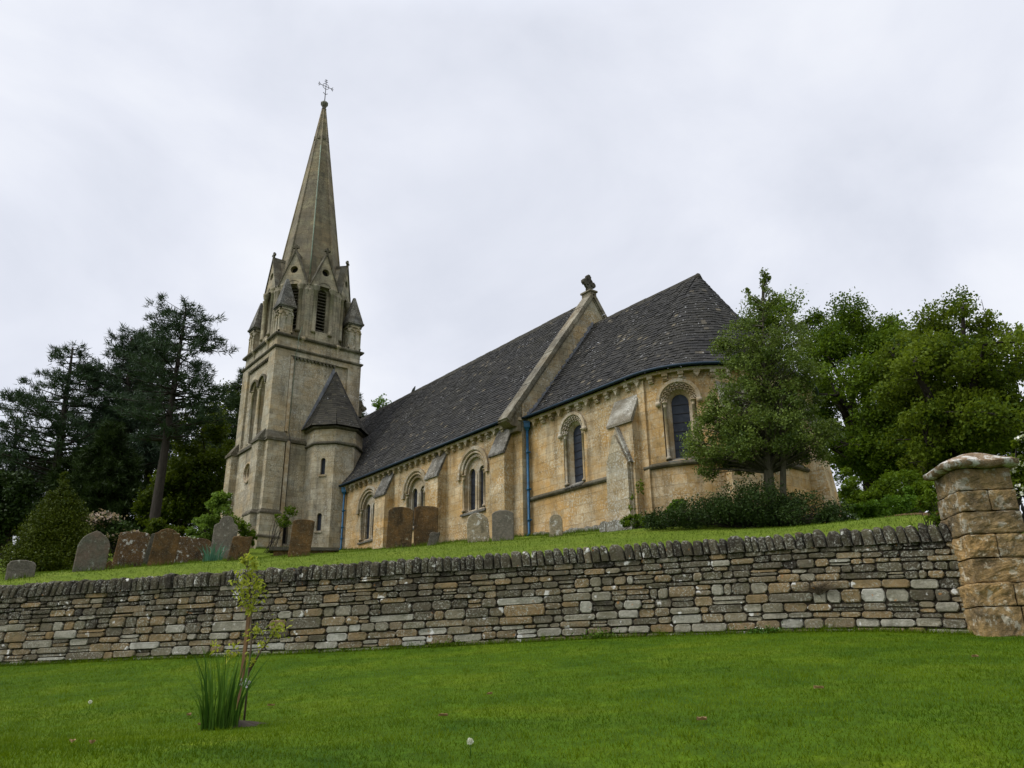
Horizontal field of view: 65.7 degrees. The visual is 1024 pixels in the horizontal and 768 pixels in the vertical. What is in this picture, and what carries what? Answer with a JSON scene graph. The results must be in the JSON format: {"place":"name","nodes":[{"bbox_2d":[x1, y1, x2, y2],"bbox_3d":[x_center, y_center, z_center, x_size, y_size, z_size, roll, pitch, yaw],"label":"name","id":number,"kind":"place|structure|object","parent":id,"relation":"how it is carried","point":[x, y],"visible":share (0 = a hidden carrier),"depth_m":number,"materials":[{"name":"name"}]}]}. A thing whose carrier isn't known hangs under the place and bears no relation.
{"place":"outdoors","nodes":[
{"label":"outdoors","id":0,"kind":"place"},
{"bbox_2d":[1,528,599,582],"bbox_3d":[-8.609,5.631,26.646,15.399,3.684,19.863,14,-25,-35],"label":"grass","id":1,"kind":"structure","parent":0,"point":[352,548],"depth_m":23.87,"materials":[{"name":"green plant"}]},
{"bbox_2d":[0,513,1023,584],"bbox_3d":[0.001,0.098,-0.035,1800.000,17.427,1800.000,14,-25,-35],"label":"churchyard ground","id":2,"kind":"structure","parent":0,"point":[297,563],"depth_m":18.49,"materials":[{"name":"green plant"}]},
{"bbox_2d":[5,560,35,579],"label":"headstone","id":3,"kind":"object","parent":2,"relation":"on","point":[14,568],"visible":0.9,"depth_m":18.70,"materials":[{"name":"grey stone"}]},
{"bbox_2d":[0,464,47,558],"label":"broadleaf tree","id":4,"kind":"object","parent":2,"relation":"on","point":[17,491],"visible":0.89,"depth_m":40.14,"materials":[{"name":"green plant"}]},
{"bbox_2d":[0,413,48,545],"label":"pine tree","id":5,"kind":"object","parent":2,"relation":"on","point":[13,468],"visible":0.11,"depth_m":54.23,"materials":[{"name":"green plant"}]},
{"bbox_2d":[0,454,52,506],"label":"broadleaf tree","id":6,"kind":"object","parent":2,"relation":"on","point":[45,465],"visible":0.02,"depth_m":56.77,"materials":[{"name":"green plant"}]},
{"bbox_2d":[14,445,90,536],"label":"spruce tree","id":7,"kind":"object","parent":2,"relation":"on","point":[51,483],"visible":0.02,"depth_m":49.72,"materials":[{"name":"green plant"}]},
{"bbox_2d":[0,471,114,572],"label":"yew tree","id":8,"kind":"object","parent":2,"relation":"on","point":[57,525],"visible":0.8,"depth_m":24.42,"materials":[{"name":"green plant"}]},
{"bbox_2d":[0,340,151,492],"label":"pine tree","id":9,"kind":"object","parent":2,"relation":"on","point":[61,430],"visible":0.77,"depth_m":53.21,"materials":[{"name":"green plant"}]},
{"bbox_2d":[72,531,109,571],"bbox_3d":[-10.684,4.409,20.116,0.778,1.360,0.100,9,-22,-26],"label":"headstone","id":10,"kind":"object","parent":2,"relation":"on","point":[93,548],"visible":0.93,"depth_m":20.12,"materials":[{"name":"grey stone"}]},
{"bbox_2d":[52,419,158,553],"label":"spruce tree","id":11,"kind":"object","parent":2,"relation":"on","point":[110,476],"visible":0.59,"depth_m":47.91,"materials":[{"name":"green plant"}]},
{"bbox_2d":[105,560,113,568],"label":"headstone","id":12,"kind":"object","parent":2,"relation":"on","point":[110,563],"visible":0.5,"depth_m":20.59,"materials":[{"name":"brown stone"}]},
{"bbox_2d":[85,508,149,557],"bbox_3d":[-16.057,6.095,32.027,2.989,2.004,2.366,14,-25,-35],"label":"flowering bush","id":13,"kind":"object","parent":2,"relation":"on","point":[110,525],"visible":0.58,"depth_m":31.77,"materials":[{"name":"green plant"}]},
{"bbox_2d":[50,322,191,473],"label":"pine tree","id":14,"kind":"object","parent":2,"relation":"on","point":[127,388],"visible":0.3,"depth_m":57.41,"materials":[{"name":"green plant"}]},
{"bbox_2d":[112,531,149,566],"bbox_3d":[-10.463,4.700,21.663,0.887,1.324,0.100,9,-22,-24],"label":"headstone","id":15,"kind":"object","parent":2,"relation":"on","point":[131,546],"visible":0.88,"depth_m":21.69,"materials":[{"name":"brown stone"}]},
{"bbox_2d":[100,320,194,527],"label":"pine tree","id":16,"kind":"object","parent":2,"relation":"on","point":[147,468],"visible":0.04,"depth_m":62.43,"materials":[{"name":"green plant"}]},
{"bbox_2d":[142,533,154,565],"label":"headstone","id":17,"kind":"object","parent":2,"relation":"on","point":[146,557],"visible":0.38,"depth_m":26.21,"materials":[{"name":"grey stone"}]},
{"bbox_2d":[147,529,179,565],"bbox_3d":[-9.688,4.696,21.983,0.782,1.367,0.100,8,-22,-22],"label":"headstone","id":18,"kind":"object","parent":2,"relation":"on","point":[164,546],"visible":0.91,"depth_m":22.00,"materials":[{"name":"brown stone"}]},
{"bbox_2d":[143,517,187,542],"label":"shrub","id":19,"kind":"object","parent":2,"relation":"on","point":[153,525],"visible":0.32,"depth_m":39.80,"materials":[{"name":"green plant"}]},
{"bbox_2d":[99,292,238,549],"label":"pine tree","id":20,"kind":"object","parent":2,"relation":"on","point":[152,413],"visible":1,"depth_m":44.46,"materials":[{"name":"green plant"}]},
{"bbox_2d":[130,469,212,530],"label":"broadleaf tree","id":21,"kind":"object","parent":2,"relation":"on","point":[180,508],"visible":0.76,"depth_m":45.41,"materials":[{"name":"green plant"}]},
{"bbox_2d":[174,537,191,562],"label":"headstone","id":22,"kind":"object","parent":2,"relation":"on","point":[183,549],"visible":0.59,"depth_m":27.12,"materials":[{"name":"stone"}]},
{"bbox_2d":[188,538,210,561],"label":"headstone","id":23,"kind":"object","parent":2,"relation":"on","point":[195,554],"visible":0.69,"depth_m":28.14,"materials":[{"name":"stone"}]},
{"bbox_2d":[166,403,234,532],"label":"broadleaf tree","id":24,"kind":"object","parent":2,"relation":"on","point":[200,468],"visible":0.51,"depth_m":47.20,"materials":[{"name":"green plant"}]},
{"bbox_2d":[185,490,234,543],"bbox_3d":[-14.371,6.414,37.410,2.097,2.990,2.010,14,-25,-35],"label":"flowering shrub","id":25,"kind":"object","parent":2,"relation":"on","point":[219,503],"visible":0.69,"depth_m":37.24,"materials":[{"name":"green plant"}]},
{"bbox_2d":[195,540,228,561],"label":"sword leaf clump","id":26,"kind":"object","parent":2,"relation":"on","point":[214,556],"visible":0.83,"depth_m":25.28,"materials":[{"name":"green plant"}]},
{"bbox_2d":[187,368,243,536],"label":"tree","id":27,"kind":"object","parent":2,"relation":"on","point":[232,434],"visible":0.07,"depth_m":56.84,"materials":[{"name":"green plant"}]},
{"bbox_2d":[190,378,240,461],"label":"broadleaf tree","id":28,"kind":"object","parent":2,"relation":"on","point":[226,383],"visible":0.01,"depth_m":63.91,"materials":[{"name":"green plant"}]},
{"bbox_2d":[210,516,237,558],"bbox_3d":[-10.641,5.856,29.262,0.884,1.967,0.100,6,-21,-19],"label":"headstone","id":29,"kind":"object","parent":2,"relation":"on","point":[225,530],"visible":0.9,"depth_m":29.30,"materials":[{"name":"grey stone"}]},
{"bbox_2d":[227,536,252,560],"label":"headstone","id":30,"kind":"object","parent":2,"relation":"on","point":[240,544],"visible":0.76,"depth_m":22.58,"materials":[{"name":"brown stone"}]},
{"bbox_2d":[231,514,256,545],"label":"shrub","id":31,"kind":"object","parent":2,"relation":"on","point":[244,528],"visible":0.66,"depth_m":33.41,"materials":[{"name":"green plant"}]},
{"bbox_2d":[167,359,366,536],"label":"tree","id":32,"kind":"object","parent":2,"relation":"on","point":[362,415],"depth_m":61.02,"materials":[{"name":"green plant"}]},
{"bbox_2d":[264,505,297,553],"bbox_3d":[-10.089,6.376,34.610,1.378,2.234,0.798,14,-25,-35],"label":"climbing shrub","id":33,"kind":"object","parent":2,"relation":"on","point":[290,512],"visible":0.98,"depth_m":34.77,"materials":[{"name":"green plant"}]},
{"bbox_2d":[288,519,314,556],"bbox_3d":[-6.023,4.557,22.578,0.701,1.407,0.100,4,-21,-14],"label":"headstone","id":34,"kind":"object","parent":2,"relation":"on","point":[301,537],"visible":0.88,"depth_m":22.60,"materials":[{"name":"brown stone"}]},
{"bbox_2d":[269,547,338,555],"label":"ledger slab","id":35,"kind":"structure","parent":2,"relation":"on","point":[276,551],"depth_m":32.80,"materials":[{"name":"stone"}]},
{"bbox_2d":[371,393,391,410],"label":"broadleaf tree","id":36,"kind":"object","parent":2,"relation":"on","point":[382,402],"visible":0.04,"depth_m":73.39,"materials":[{"name":"green plant"}]},
{"bbox_2d":[386,507,413,548],"bbox_3d":[-3.571,4.725,25.164,0.850,1.655,0.100,2,-20,-8],"label":"headstone","id":37,"kind":"object","parent":2,"relation":"on","point":[400,525],"visible":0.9,"depth_m":25.17,"materials":[{"name":"brown stone"}]},
{"bbox_2d":[414,506,437,545],"bbox_3d":[-2.812,4.796,25.853,0.790,1.636,0.100,1,-20,-6],"label":"headstone","id":38,"kind":"object","parent":2,"relation":"on","point":[425,521],"visible":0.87,"depth_m":25.89,"materials":[{"name":"brown stone"}]},
{"bbox_2d":[427,532,439,545],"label":"headstone","id":39,"kind":"object","parent":2,"relation":"on","point":[433,537],"visible":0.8,"depth_m":24.79,"materials":[{"name":"grey stone"}]},
{"bbox_2d":[466,513,489,542],"bbox_3d":[-1.039,4.588,24.384,0.729,1.242,0.100,0,-20,-2],"label":"headstone","id":40,"kind":"object","parent":2,"relation":"on","point":[477,524],"visible":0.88,"depth_m":24.39,"materials":[{"name":"grey stone"}]},
{"bbox_2d":[492,510,513,540],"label":"headstone","id":41,"kind":"object","parent":2,"relation":"on","point":[502,524],"visible":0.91,"depth_m":24.24,"materials":[{"name":"grey stone"}]},
{"bbox_2d":[220,79,839,549],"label":"church","id":42,"kind":"structure","parent":2,"relation":"on","point":[582,413],"depth_m":31.77,"materials":[{"name":"stone"}]},
{"bbox_2d":[356,486,375,544],"bbox_3d":[-6.429,5.886,35.795,0.380,2.555,2.020,14,-25,-35],"label":"window","id":43,"kind":"structure","parent":42,"relation":"in","point":[366,502],"depth_m":36.09,"materials":[{"name":"stone"}]},
{"bbox_2d":[401,468,425,529],"bbox_3d":[-3.923,4.754,32.754,0.380,2.555,2.020,14,-25,-35],"label":"window","id":44,"kind":"structure","parent":42,"relation":"in","point":[414,484],"depth_m":33.15,"materials":[{"name":"stone"}]},
{"bbox_2d":[456,446,489,516],"bbox_3d":[-1.367,3.599,29.655,0.380,2.555,2.020,14,-25,-35],"label":"window","id":45,"kind":"structure","parent":42,"relation":"in","point":[473,465],"depth_m":29.84,"materials":[{"name":"stone"}]},
{"bbox_2d":[558,412,586,488],"bbox_3d":[2.082,2.163,25.940,0.430,2.545,1.380,14,-25,-35],"label":"window","id":46,"kind":"structure","parent":42,"relation":"in","point":[572,430],"depth_m":26.13,"materials":[{"name":"stone"}]},
{"bbox_2d":[655,378,702,462],"bbox_3d":[4.917,1.095,23.091,1.390,2.545,0.396,-8,-21,19],"label":"window","id":47,"kind":"structure","parent":42,"relation":"in","point":[678,400],"depth_m":23.26,"materials":[{"name":"stone"}]},
{"bbox_2d":[549,514,562,536],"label":"headstone","id":48,"kind":"object","parent":2,"relation":"on","point":[555,524],"visible":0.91,"depth_m":22.82,"materials":[{"name":"beige stone"}]},
{"bbox_2d":[628,479,643,511],"bbox_3d":[3.478,3.330,22.093,0.522,1.391,0.290,-6,-21,14],"label":"seedling tree","id":49,"kind":"object","parent":2,"relation":"on","point":[641,490],"visible":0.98,"depth_m":22.18,"materials":[{"name":"green plant"}]},
{"bbox_2d":[620,513,662,528],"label":"shrub","id":50,"kind":"object","parent":2,"relation":"on","point":[626,522],"visible":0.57,"depth_m":21.64,"materials":[{"name":"green plant"}]},
{"bbox_2d":[663,498,685,514],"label":"shrub","id":51,"kind":"object","parent":2,"relation":"on","point":[674,504],"visible":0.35,"depth_m":20.20,"materials":[{"name":"green plant"}]},
{"bbox_2d":[638,474,860,529],"bbox_3d":[5.554,2.974,18.968,5.101,1.400,2.747,-10,-22,23],"label":"spreading bush","id":52,"kind":"object","parent":2,"relation":"on","point":[750,508],"visible":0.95,"depth_m":18.26,"materials":[{"name":"green plant"}]},
{"bbox_2d":[676,267,849,525],"bbox_3d":[6.170,0.404,20.190,3.588,7.142,3.823,14,-25,-35],"label":"holly tree","id":53,"kind":"object","parent":2,"relation":"on","point":[774,429],"visible":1,"depth_m":19.53,"materials":[{"name":"green plant"}]},
{"bbox_2d":[738,283,918,516],"bbox_3d":[17.057,1.829,40.891,8.350,16.407,11.118,2,-20,-8],"label":"oak tree","id":54,"kind":"object","parent":2,"relation":"on","point":[862,456],"visible":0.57,"depth_m":38.98,"materials":[{"name":"green plant"}]},
{"bbox_2d":[835,409,933,512],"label":"oak tree","id":55,"kind":"object","parent":2,"relation":"on","point":[861,485],"depth_m":47.88,"materials":[{"name":"green plant"}]},
{"bbox_2d":[849,485,924,519],"bbox_3d":[12.893,4.626,27.377,3.357,2.472,2.140,2,-20,-7],"label":"shrub","id":56,"kind":"object","parent":2,"relation":"on","point":[872,508],"visible":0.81,"depth_m":27.05,"materials":[{"name":"green plant"}]},
{"bbox_2d":[837,465,937,515],"bbox_3d":[14.552,4.858,30.721,2.702,4.352,5.022,17,-27,-40],"label":"shrub","id":57,"kind":"object","parent":2,"relation":"on","point":[852,492],"visible":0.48,"depth_m":30.62,"materials":[{"name":"green plant"}]},
{"bbox_2d":[888,512,939,516],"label":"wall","id":58,"kind":"structure","parent":2,"relation":"on","point":[924,513],"depth_m":14.94,"materials":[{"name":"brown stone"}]},
{"bbox_2d":[914,485,941,527],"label":"rose bush","id":59,"kind":"object","parent":2,"relation":"on","point":[934,515],"visible":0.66,"depth_m":13.02,"materials":[{"name":"green plant"}]},
{"bbox_2d":[864,284,1023,484],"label":"oak tree","id":60,"kind":"object","parent":2,"relation":"on","point":[978,407],"visible":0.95,"depth_m":32.22,"materials":[{"name":"green plant"}]},
{"bbox_2d":[1009,434,1023,519],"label":"flowering tree","id":61,"kind":"object","parent":2,"relation":"on","point":[1017,474],"visible":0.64,"depth_m":18.55,"materials":[{"name":"green plant"}]},
{"bbox_2d":[0,630,1023,767],"bbox_3d":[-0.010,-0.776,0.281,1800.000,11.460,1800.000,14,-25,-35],"label":"lawn","id":62,"kind":"structure","parent":0,"point":[699,755],"depth_m":6.97,"materials":[{"name":"green plant"}]},
{"bbox_2d":[184,647,272,730],"bbox_3d":[-2.634,2.708,7.103,0.764,0.767,0.697,-14,-24,32],"label":"sword leaf clump","id":63,"kind":"object","parent":62,"relation":"on","point":[225,715],"visible":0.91,"depth_m":7.00,"materials":[{"name":"green plant"}]},
{"bbox_2d":[236,608,249,719],"bbox_3d":[-2.559,2.758,7.522,0.036,1.254,0.055,-3,-20,7],"label":"wooden stake","id":64,"kind":"object","parent":62,"relation":"on","point":[245,646],"visible":0.36,"depth_m":7.59,"materials":[{"name":"brown wood"}]},
{"bbox_2d":[233,720,266,727],"bbox_3d":[-2.455,3.064,7.155,0.448,0.057,0.475,14,-25,-35],"label":"soil patch","id":65,"kind":"object","parent":62,"relation":"on","point":[244,722],"visible":0.57,"depth_m":7.10,"materials":[{"name":"brown soil"}]},
{"bbox_2d":[210,552,291,719],"bbox_3d":[-2.479,2.421,7.566,0.738,1.614,0.323,3,-20,-11],"label":"young tree","id":66,"kind":"object","parent":62,"relation":"on","point":[250,610],"visible":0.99,"depth_m":7.63,"materials":[{"name":"green plant"}]},
{"bbox_2d":[415,638,478,646],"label":"weed clump","id":67,"kind":"object","parent":62,"relation":"on","point":[435,643],"visible":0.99,"depth_m":14.10,"materials":[{"name":"green plant"}]},
{"bbox_2d":[467,737,473,757],"bbox_3d":[-0.254,2.200,4.791,0.043,0.119,0.044,-16,-25,37],"label":"dandelion clock","id":68,"kind":"object","parent":62,"relation":"on","point":[470,741],"visible":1,"depth_m":4.80,"materials":[{"name":"white plant"}]},
{"bbox_2d":[0,523,969,664],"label":"drystone wall","id":69,"kind":"structure","parent":62,"relation":"on","point":[901,578],"depth_m":14.37,"materials":[{"name":"stone"}]},
{"bbox_2d":[788,575,844,597],"bbox_3d":[4.892,3.228,12.733,0.931,0.425,0.268,-13,-23,30],"label":"dead plant","id":70,"kind":"object","parent":69,"relation":"attached to","point":[817,589],"visible":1,"depth_m":12.71,"materials":[{"name":"brown plant"}]},
{"bbox_2d":[0,622,1023,665],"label":"grass","id":71,"kind":"structure","parent":62,"relation":"on","point":[190,656],"depth_m":13.99,"materials":[{"name":"green plant"}]},
{"bbox_2d":[571,627,623,638],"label":"weed clump","id":72,"kind":"object","parent":62,"relation":"on","point":[598,635],"visible":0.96,"depth_m":13.73,"materials":[{"name":"green plant"}]},
{"bbox_2d":[697,716,706,719],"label":"fallen leaf","id":73,"kind":"object","parent":62,"relation":"on","point":[702,718],"visible":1,"depth_m":5.52,"materials":[{"name":"brown plant"}]},
{"bbox_2d":[742,622,787,633],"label":"weed clump","id":74,"kind":"object","parent":62,"relation":"on","point":[761,629],"visible":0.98,"depth_m":12.82,"materials":[{"name":"green plant"}]},
{"bbox_2d":[0,0,1023,543],"label":"sky","id":75,"kind":"structure","parent":0,"point":[489,158],"materials":[{"name":"white"}]},
{"bbox_2d":[923,453,1023,636],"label":"gate pillar","id":76,"kind":"structure","parent":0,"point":[978,507],"depth_m":11.43,"materials":[{"name":"stone"}]}
]}

